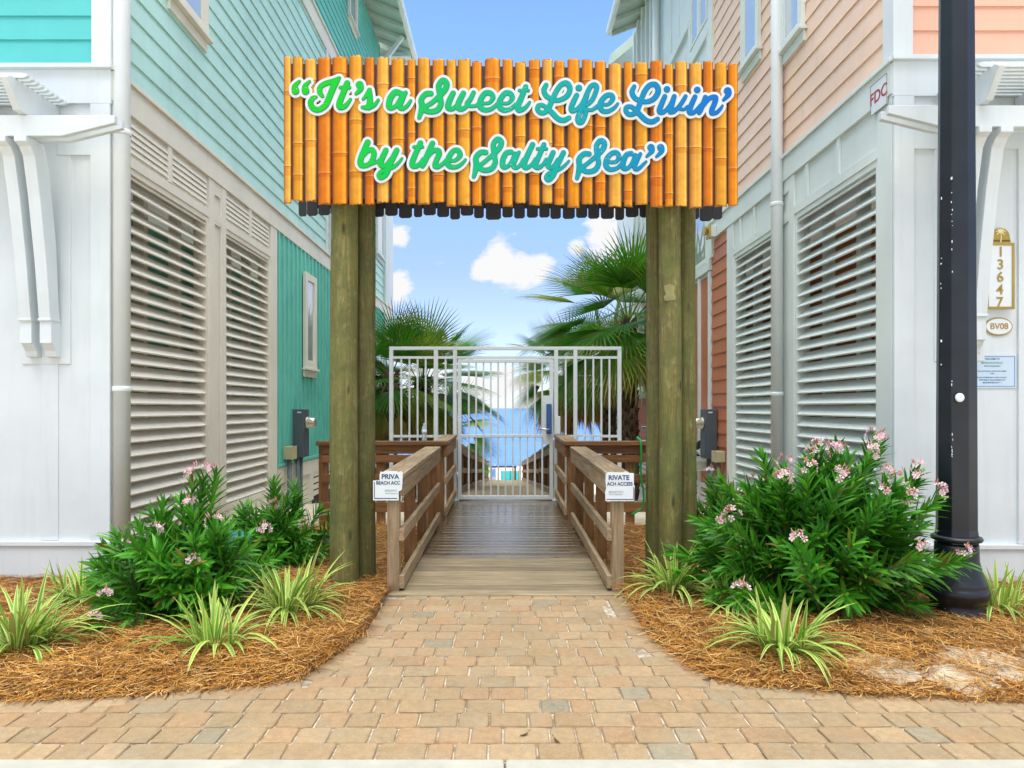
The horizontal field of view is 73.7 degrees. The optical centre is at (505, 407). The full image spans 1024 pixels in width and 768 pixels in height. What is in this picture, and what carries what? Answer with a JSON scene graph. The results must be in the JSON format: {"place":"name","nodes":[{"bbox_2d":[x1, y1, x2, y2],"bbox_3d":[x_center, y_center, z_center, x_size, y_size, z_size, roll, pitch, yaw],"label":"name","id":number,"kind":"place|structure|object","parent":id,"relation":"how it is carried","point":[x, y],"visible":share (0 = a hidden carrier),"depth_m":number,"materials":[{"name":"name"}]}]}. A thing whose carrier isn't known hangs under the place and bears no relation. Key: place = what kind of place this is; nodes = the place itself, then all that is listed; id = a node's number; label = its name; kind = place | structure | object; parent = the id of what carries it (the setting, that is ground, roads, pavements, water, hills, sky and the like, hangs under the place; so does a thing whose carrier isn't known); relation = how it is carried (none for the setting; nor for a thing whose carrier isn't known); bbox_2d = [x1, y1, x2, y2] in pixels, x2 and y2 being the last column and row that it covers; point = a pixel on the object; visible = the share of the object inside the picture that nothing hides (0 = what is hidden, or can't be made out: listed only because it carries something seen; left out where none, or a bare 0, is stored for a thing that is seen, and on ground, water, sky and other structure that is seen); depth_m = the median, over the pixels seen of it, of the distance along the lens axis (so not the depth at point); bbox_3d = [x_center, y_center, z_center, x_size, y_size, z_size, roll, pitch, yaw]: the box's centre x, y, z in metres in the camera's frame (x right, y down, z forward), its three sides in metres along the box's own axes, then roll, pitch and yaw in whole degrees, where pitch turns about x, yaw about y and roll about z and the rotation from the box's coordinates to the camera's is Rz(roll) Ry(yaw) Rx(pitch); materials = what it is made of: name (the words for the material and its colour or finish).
{"place":"outdoors","nodes":[
{"label":"outdoors","id":0,"kind":"place"},
{"bbox_2d":[283,466,707,570],"bbox_3d":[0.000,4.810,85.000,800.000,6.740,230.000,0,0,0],"label":"ground","id":1,"kind":"structure","parent":0,"point":[639,517],"depth_m":9.40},
{"bbox_2d":[0,0,417,576],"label":"beach house","id":2,"kind":"structure","parent":1,"relation":"on","point":[165,257],"depth_m":6.24,"materials":[{"name":"white paint"}]},
{"bbox_2d":[167,0,213,52],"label":"window","id":3,"kind":"structure","parent":2,"relation":"in","point":[193,15],"depth_m":6.88,"materials":[{"name":"white paint"}]},
{"bbox_2d":[283,446,296,507],"bbox_3d":[-3.079,1.022,9.760,0.134,0.955,0.208,0,0,0],"label":"utility box","id":4,"kind":"object","parent":2,"relation":"attached to","point":[289,452],"visible":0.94,"depth_m":9.73,"materials":[{"name":"beige plastic"}]},
{"bbox_2d":[293,409,316,505],"bbox_3d":[-2.995,0.760,10.219,0.301,1.480,0.282,0,0,0],"label":"electric meter","id":5,"kind":"object","parent":2,"relation":"attached to","point":[303,422],"visible":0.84,"depth_m":10.10,"materials":[{"name":"grey metal"}]},
{"bbox_2d":[302,271,319,377],"bbox_3d":[-3.103,-1.305,10.910,0.085,1.630,0.700,0,0,0],"label":"window","id":6,"kind":"structure","parent":2,"relation":"in","point":[309,367],"depth_m":10.87,"materials":[{"name":"white paint"}]},
{"bbox_2d":[329,213,330,254],"bbox_3d":[-3.143,-3.980,12.625,0.050,2.440,0.750,0,0,0],"label":"window","id":7,"kind":"structure","parent":2,"relation":"in","point":[330,213],"depth_m":12.25,"materials":[{"name":"white paint"}]},
{"bbox_2d":[347,0,359,40],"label":"window","id":8,"kind":"structure","parent":2,"relation":"in","point":[352,13],"depth_m":14.11,"materials":[{"name":"white paint"}]},
{"bbox_2d":[375,336,382,386],"bbox_3d":[-3.121,-1.100,16.800,0.050,1.600,1.000,0,0,0],"label":"window","id":9,"kind":"structure","parent":2,"relation":"in","point":[378,358],"depth_m":16.83,"materials":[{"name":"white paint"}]},
{"bbox_2d":[376,209,385,265],"bbox_3d":[-3.125,-4.480,17.150,0.085,1.640,0.980,0,0,0],"label":"window","id":10,"kind":"structure","parent":2,"relation":"in","point":[380,221],"depth_m":17.16,"materials":[{"name":"white paint"}]},
{"bbox_2d":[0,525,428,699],"bbox_3d":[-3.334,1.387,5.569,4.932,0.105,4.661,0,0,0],"label":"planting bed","id":11,"kind":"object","parent":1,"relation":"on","point":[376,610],"visible":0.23,"depth_m":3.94,"materials":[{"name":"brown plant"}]},
{"bbox_2d":[0,564,125,665],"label":"flax lily","id":12,"kind":"object","parent":11,"relation":"in","point":[21,628],"visible":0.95,"depth_m":3.85,"materials":[{"name":"green plant"}]},
{"bbox_2d":[28,558,110,607],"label":"flax lily","id":13,"kind":"object","parent":11,"relation":"in","point":[74,588],"visible":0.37,"depth_m":4.76,"materials":[{"name":"green plant"}]},
{"bbox_2d":[69,461,294,635],"bbox_3d":[-2.270,0.928,4.627,1.433,1.130,1.292,0,0,0],"label":"oleander shrub","id":14,"kind":"object","parent":11,"relation":"in","point":[159,567],"visible":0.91,"depth_m":4.41,"materials":[{"name":"green plant"}]},
{"bbox_2d":[119,581,282,675],"bbox_3d":[-1.671,1.194,3.896,0.930,0.376,0.811,0,0,0],"label":"flax lily","id":15,"kind":"object","parent":11,"relation":"in","point":[210,630],"visible":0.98,"depth_m":3.88,"materials":[{"name":"green plant"}]},
{"bbox_2d":[189,473,379,569],"bbox_3d":[-2.086,1.030,6.043,1.414,0.899,1.360,0,0,32],"label":"oleander shrub","id":16,"kind":"object","parent":11,"relation":"in","point":[275,525],"visible":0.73,"depth_m":5.89,"materials":[{"name":"green plant"}]},
{"bbox_2d":[225,542,355,633],"bbox_3d":[-1.464,1.147,4.566,1.004,0.474,1.079,0,0,0],"label":"flax lily","id":17,"kind":"object","parent":11,"relation":"in","point":[282,595],"visible":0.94,"depth_m":4.50,"materials":[{"name":"green plant"}]},
{"bbox_2d":[316,435,456,524],"bbox_3d":[-1.492,1.094,9.065,1.575,1.412,1.730,0,0,0],"label":"wooden railing","id":18,"kind":"object","parent":1,"relation":"on","point":[446,444],"visible":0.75,"depth_m":8.29,"materials":[{"name":"brown wood"}]},
{"bbox_2d":[422,423,426,440],"bbox_3d":[-0.990,0.296,8.320,0.064,0.212,0.064,0,0,0],"label":"water bottle","id":19,"kind":"object","parent":18,"relation":"on","point":[424,433],"visible":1,"depth_m":8.30,"materials":[{"name":"clear plastic"}]},
{"bbox_2d":[375,295,509,497],"bbox_3d":[-1.794,-0.092,15.329,3.893,4.690,3.562,0,0,0],"label":"palm tree","id":20,"kind":"object","parent":1,"relation":"on","point":[440,333],"visible":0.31,"depth_m":14.94,"materials":[{"name":"green plant"}]},
{"bbox_2d":[397,370,503,495],"bbox_3d":[-1.663,0.686,18.502,3.341,3.837,3.225,0,0,0],"label":"palm tree","id":21,"kind":"object","parent":1,"relation":"on","point":[479,442],"visible":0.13,"depth_m":18.43,"materials":[{"name":"green plant"}]},
{"bbox_2d":[463,438,494,479],"bbox_3d":[-1.578,2.200,24.942,2.462,2.277,2.398,0,0,0],"label":"palm tree","id":22,"kind":"object","parent":1,"relation":"on","point":[486,467],"visible":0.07,"depth_m":25.22,"materials":[{"name":"green plant"}]},
{"bbox_2d":[492,464,496,479],"bbox_3d":[-0.556,3.619,36.515,0.735,1.231,1.050,0,0,33],"label":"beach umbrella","id":23,"kind":"object","parent":1,"relation":"on","point":[494,475],"visible":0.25,"depth_m":36.01,"materials":[{"name":"fabric"}]},
{"bbox_2d":[489,466,516,479],"bbox_3d":[-0.125,3.641,33.700,1.350,1.565,0.100,0,0,0],"label":"wooden railing","id":24,"kind":"object","parent":1,"relation":"on","point":[515,467],"visible":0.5,"depth_m":33.65,"materials":[{"name":"white wood"}]},
{"bbox_2d":[387,480,623,597],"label":"boardwalk","id":25,"kind":"structure","parent":1,"relation":"on","point":[506,547],"depth_m":6.42,"materials":[{"name":"brown wood"}]},
{"bbox_2d":[383,447,440,593],"bbox_3d":[-0.855,0.978,6.600,0.185,1.044,2.920,0,0,0],"label":"wooden railing","id":26,"kind":"object","parent":25,"relation":"on","point":[418,468],"visible":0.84,"depth_m":6.01,"materials":[{"name":"brown wood"}]},
{"bbox_2d":[373,471,402,499],"bbox_3d":[-0.882,0.583,5.119,0.223,0.221,0.006,0,0,0],"label":"notice sign","id":27,"kind":"object","parent":26,"relation":"attached to","point":[387,485],"visible":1,"depth_m":5.12,"materials":[{"name":"white plastic"}]},
{"bbox_2d":[457,440,489,495],"bbox_3d":[-0.858,2.380,21.961,0.174,3.812,22.694,0,0,0],"label":"wooden railing","id":28,"kind":"object","parent":25,"relation":"on","point":[472,471],"visible":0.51,"depth_m":15.86,"materials":[{"name":"brown wood"}]},
{"bbox_2d":[389,347,621,500],"bbox_3d":[-0.003,0.402,9.956,3.395,2.596,0.208,0,0,0],"label":"gate fence","id":29,"kind":"object","parent":25,"relation":"on","point":[546,435],"visible":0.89,"depth_m":9.98,"materials":[{"name":"metal"}]},
{"bbox_2d":[521,440,553,495],"bbox_3d":[0.857,2.382,21.960,0.173,3.808,22.692,0,0,0],"label":"wooden railing","id":30,"kind":"object","parent":25,"relation":"on","point":[538,469],"visible":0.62,"depth_m":16.20,"materials":[{"name":"brown wood"}]},
{"bbox_2d":[570,447,629,592],"bbox_3d":[0.855,0.978,6.600,0.185,1.044,2.920,0,0,0],"label":"wooden railing","id":31,"kind":"object","parent":25,"relation":"on","point":[592,468],"visible":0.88,"depth_m":6.01,"materials":[{"name":"brown wood"}]},
{"bbox_2d":[605,471,634,500],"bbox_3d":[0.858,0.587,5.119,0.221,0.223,0.006,0,0,0],"label":"notice sign","id":32,"kind":"object","parent":31,"relation":"attached to","point":[620,486],"visible":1,"depth_m":5.12,"materials":[{"name":"white plastic"}]},
{"bbox_2d":[501,468,518,479],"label":"windbreak","id":33,"kind":"object","parent":1,"relation":"on","point":[508,475],"visible":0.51,"depth_m":41.00,"materials":[{"name":"teal fabric"}]},
{"bbox_2d":[284,55,737,584],"bbox_3d":[0.041,-0.495,5.357,3.475,4.292,0.545,0,0,0],"label":"gateway sign","id":34,"kind":"object","parent":1,"relation":"on","point":[656,143],"visible":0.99,"depth_m":5.11,"materials":[{"name":"wood"}]},
{"bbox_2d":[0,760,1023,767],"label":"kerb","id":35,"kind":"structure","parent":1,"relation":"on","point":[512,763],"depth_m":2.66,"materials":[{"name":"concrete"}]},
{"bbox_2d":[0,521,1023,705],"bbox_3d":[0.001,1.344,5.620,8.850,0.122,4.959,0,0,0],"label":"pine straw","id":36,"kind":"object","parent":1,"relation":"on","point":[126,667],"visible":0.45,"depth_m":3.73,"materials":[{"name":"brown plant"}]},
{"bbox_2d":[218,530,252,574],"bbox_3d":[-2.096,1.118,5.200,0.320,0.350,0.320,0,0,0],"label":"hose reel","id":37,"kind":"object","parent":36,"relation":"on","point":[242,533],"visible":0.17,"depth_m":5.16,"materials":[{"name":"teal plastic"}]},
{"bbox_2d":[615,538,715,609],"bbox_3d":[1.225,1.162,4.992,0.919,0.439,0.997,0,0,0],"label":"flax lily","id":38,"kind":"object","parent":36,"relation":"in","point":[660,571],"visible":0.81,"depth_m":4.93,"materials":[{"name":"green plant"}]},
{"bbox_2d":[686,570,769,620],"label":"flax lily","id":39,"kind":"object","parent":36,"relation":"in","point":[725,585],"visible":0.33,"depth_m":4.56,"materials":[{"name":"green plant"}]},
{"bbox_2d":[697,464,761,551],"bbox_3d":[2.066,0.985,6.324,1.235,0.916,1.114,0,0,16],"label":"oleander shrub","id":40,"kind":"object","parent":36,"relation":"in","point":[714,498],"visible":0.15,"depth_m":6.21,"materials":[{"name":"green plant"}]},
{"bbox_2d":[699,584,874,687],"bbox_3d":[1.549,1.180,3.817,0.977,0.408,0.961,0,0,0],"label":"flax lily","id":41,"kind":"object","parent":36,"relation":"in","point":[776,632],"visible":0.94,"depth_m":3.74,"materials":[{"name":"green plant"}]},
{"bbox_2d":[661,425,983,621],"bbox_3d":[2.115,0.806,4.695,1.929,1.380,1.536,0,0,0],"label":"oleander shrub","id":42,"kind":"object","parent":36,"relation":"in","point":[816,539],"visible":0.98,"depth_m":4.48,"materials":[{"name":"green plant"}]},
{"bbox_2d":[923,0,990,618],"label":"street lamp","id":43,"kind":"object","parent":36,"relation":"on","point":[956,415],"visible":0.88,"depth_m":4.46,"materials":[{"name":"black metal"}]},
{"bbox_2d":[981,559,1023,622],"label":"flax lily","id":44,"kind":"object","parent":36,"relation":"in","point":[1007,593],"visible":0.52,"depth_m":4.58,"materials":[{"name":"green plant"}]},
{"bbox_2d":[506,309,616,440],"bbox_3d":[1.864,-0.082,18.899,3.949,5.484,4.028,0,0,0],"label":"palm tree","id":45,"kind":"object","parent":1,"relation":"on","point":[580,418],"visible":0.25,"depth_m":18.55,"materials":[{"name":"green plant"}]},
{"bbox_2d":[512,223,645,500],"bbox_3d":[2.414,-0.813,13.255,4.290,5.692,4.372,0,0,42],"label":"palm tree","id":46,"kind":"object","parent":1,"relation":"on","point":[622,278],"visible":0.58,"depth_m":12.61,"materials":[{"name":"green plant"}]},
{"bbox_2d":[534,298,627,464],"bbox_3d":[2.602,-0.268,18.141,3.736,5.637,3.760,0,0,0],"label":"palm tree","id":47,"kind":"object","parent":1,"relation":"on","point":[613,402],"visible":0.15,"depth_m":17.57,"materials":[{"name":"green plant"}]},
{"bbox_2d":[554,435,645,524],"bbox_3d":[1.492,1.094,9.065,1.575,1.412,1.730,0,0,0],"label":"wooden railing","id":48,"kind":"object","parent":1,"relation":"on","point":[628,449],"visible":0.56,"depth_m":8.27,"materials":[{"name":"brown wood"}]},
{"bbox_2d":[631,436,644,514],"bbox_3d":[1.626,0.808,8.310,0.154,0.920,0.590,0,0,16],"label":"garden hose","id":49,"kind":"object","parent":48,"relation":"hanging from","point":[641,481],"visible":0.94,"depth_m":8.16,"materials":[{"name":"green rubber"}]},
{"bbox_2d":[606,0,1023,581],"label":"beach house","id":50,"kind":"structure","parent":1,"relation":"on","point":[816,286],"depth_m":6.25,"materials":[{"name":"white paint"}]},
{"bbox_2d":[636,306,645,398],"bbox_3d":[2.988,-1.205,15.150,0.085,1.990,0.980,0,0,0],"label":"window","id":51,"kind":"structure","parent":50,"relation":"in","point":[642,389],"depth_m":15.01,"materials":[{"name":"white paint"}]},
{"bbox_2d":[689,0,698,51],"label":"window","id":52,"kind":"structure","parent":50,"relation":"in","point":[693,4],"depth_m":10.94,"materials":[{"name":"blue glass"}]},
{"bbox_2d":[695,209,705,270],"bbox_3d":[3.025,-3.585,10.600,0.050,2.830,0.800,0,0,0],"label":"window","id":53,"kind":"structure","parent":50,"relation":"in","point":[700,255],"depth_m":10.59,"materials":[{"name":"blue glass"}]},
{"bbox_2d":[696,453,706,470],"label":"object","id":54,"kind":"object","parent":50,"relation":"attached to","point":[701,464],"depth_m":10.30,"materials":[{"name":"plastic"}]},
{"bbox_2d":[698,0,707,35],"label":"window","id":55,"kind":"structure","parent":50,"relation":"in","point":[702,4],"depth_m":10.44,"materials":[{"name":"blue glass"}]},
{"bbox_2d":[696,409,716,506],"bbox_3d":[2.880,0.760,9.899,0.301,1.480,0.282,0,0,0],"label":"electric meter","id":56,"kind":"object","parent":50,"relation":"attached to","point":[706,422],"visible":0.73,"depth_m":9.76,"materials":[{"name":"grey metal"}]},
{"bbox_2d":[702,224,716,239],"bbox_3d":[2.934,-2.527,9.820,0.160,0.185,0.180,0,0,0],"label":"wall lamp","id":57,"kind":"object","parent":50,"relation":"attached to","point":[709,231],"visible":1,"depth_m":9.74,"materials":[{"name":"white paint"}]},
{"bbox_2d":[711,450,724,486],"bbox_3d":[2.963,1.048,9.500,0.134,0.905,0.208,0,0,0],"label":"utility box","id":58,"kind":"object","parent":50,"relation":"attached to","point":[718,457],"visible":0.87,"depth_m":9.40,"materials":[{"name":"beige plastic"}]},
{"bbox_2d":[738,0,762,82],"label":"window","id":59,"kind":"structure","parent":50,"relation":"in","point":[751,48],"depth_m":8.40,"materials":[{"name":"blue glass"}]},
{"bbox_2d":[778,0,806,66],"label":"window","id":60,"kind":"structure","parent":50,"relation":"in","point":[793,12],"depth_m":7.16,"materials":[{"name":"white paint"}]},
{"bbox_2d":[870,73,886,116],"bbox_3d":[3.010,-2.522,5.503,0.009,0.245,0.247,0,0,0],"label":"fire sign","id":61,"kind":"object","parent":50,"relation":"attached to","point":[878,95],"visible":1,"depth_m":5.50,"materials":[{"name":"white"}]},
{"bbox_2d":[977,355,1015,387],"bbox_3d":[3.795,-0.285,5.334,0.390,0.260,0.008,0,0,0],"label":"information sign","id":62,"kind":"object","parent":50,"relation":"attached to","point":[996,371],"visible":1,"depth_m":5.33,"materials":[{"name":"blue"}]},
{"bbox_2d":[986,317,1012,335],"bbox_3d":[3.850,-0.635,5.330,0.220,0.144,0.015,0,0,0],"label":"oval plaque","id":63,"kind":"object","parent":50,"relation":"attached to","point":[998,326],"visible":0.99,"depth_m":5.33,"materials":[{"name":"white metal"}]},
{"bbox_2d":[988,228,1014,308],"bbox_3d":[3.835,-1.080,5.311,0.220,0.631,0.053,0,0,0],"label":"number plaque","id":64,"kind":"object","parent":50,"relation":"attached to","point":[1002,286],"visible":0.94,"depth_m":5.29,"materials":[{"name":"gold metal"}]},
{"bbox_2d":[399,408,599,465],"bbox_3d":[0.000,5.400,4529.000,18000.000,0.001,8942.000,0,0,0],"label":"sea","id":65,"kind":"structure","parent":0,"point":[580,430],"depth_m":138.56,"materials":[{"name":"liquid"}]},
{"bbox_2d":[0,593,1023,767],"bbox_3d":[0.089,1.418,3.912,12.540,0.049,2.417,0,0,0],"label":"paving","id":66,"kind":"structure","parent":0,"point":[963,728],"depth_m":3.14,"materials":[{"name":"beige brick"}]},
{"bbox_2d":[393,0,635,407],"label":"sky","id":67,"kind":"structure","parent":0,"point":[477,266],"materials":[{"name":"blue"}]}
]}

